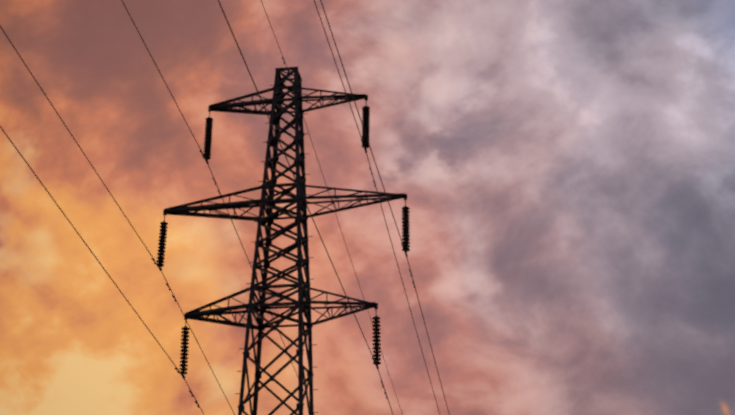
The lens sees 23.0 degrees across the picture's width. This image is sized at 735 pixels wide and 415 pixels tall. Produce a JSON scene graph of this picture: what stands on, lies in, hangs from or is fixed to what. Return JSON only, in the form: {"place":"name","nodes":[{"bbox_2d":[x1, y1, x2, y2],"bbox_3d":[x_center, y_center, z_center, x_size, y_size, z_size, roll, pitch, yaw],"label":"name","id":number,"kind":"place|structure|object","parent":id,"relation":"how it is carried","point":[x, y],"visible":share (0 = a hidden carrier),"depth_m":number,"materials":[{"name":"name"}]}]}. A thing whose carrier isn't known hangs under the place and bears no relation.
{"place":"outdoors","nodes":[
{"label":"outdoors","id":0,"kind":"place"},
{"bbox_2d":[151,57,414,407],"bbox_3d":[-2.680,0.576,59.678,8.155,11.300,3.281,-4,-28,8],"label":"vibration dampers","id":1,"kind":"object","parent":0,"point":[219,193],"visible":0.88,"depth_m":59.12,"materials":[{"name":"metal"}]},
{"bbox_2d":[0,0,734,414],"label":"sky","id":2,"kind":"structure","parent":0,"point":[565,169],"materials":[{"name":"multicoloured"}]},
{"label":"ground","id":3,"kind":"structure","parent":0,"visible":0},
{"bbox_3d":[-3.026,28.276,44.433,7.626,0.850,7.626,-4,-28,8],"label":"tower footings","id":4,"kind":"object","parent":3,"relation":"on","visible":0},
{"bbox_2d":[163,66,406,414],"bbox_3d":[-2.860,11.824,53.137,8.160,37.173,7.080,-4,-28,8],"label":"lattice tower","id":5,"kind":"structure","parent":4,"relation":"on","point":[277,100],"depth_m":58.75,"materials":[{"name":"metal"}]},
{"bbox_2d":[0,0,449,414],"bbox_3d":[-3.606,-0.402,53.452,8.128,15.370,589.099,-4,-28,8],"label":"conductors","id":6,"kind":"object","parent":5,"relation":"attached to","point":[224,202],"visible":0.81,"depth_m":53.53,"materials":[{"name":"grey metal"}]},
{"bbox_2d":[158,99,407,378],"bbox_3d":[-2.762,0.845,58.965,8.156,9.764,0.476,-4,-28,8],"label":"insulator fittings","id":7,"kind":"object","parent":5,"relation":"attached to","point":[160,268],"visible":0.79,"depth_m":58.81,"materials":[{"name":"metal"}]},
{"bbox_2d":[156,106,409,374],"bbox_3d":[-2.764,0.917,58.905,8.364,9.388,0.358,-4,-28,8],"label":"insulator discs","id":8,"kind":"object","parent":7,"relation":"hanging from","point":[207,154],"visible":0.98,"depth_m":58.64,"materials":[{"name":"brown ceramic"}]}
]}

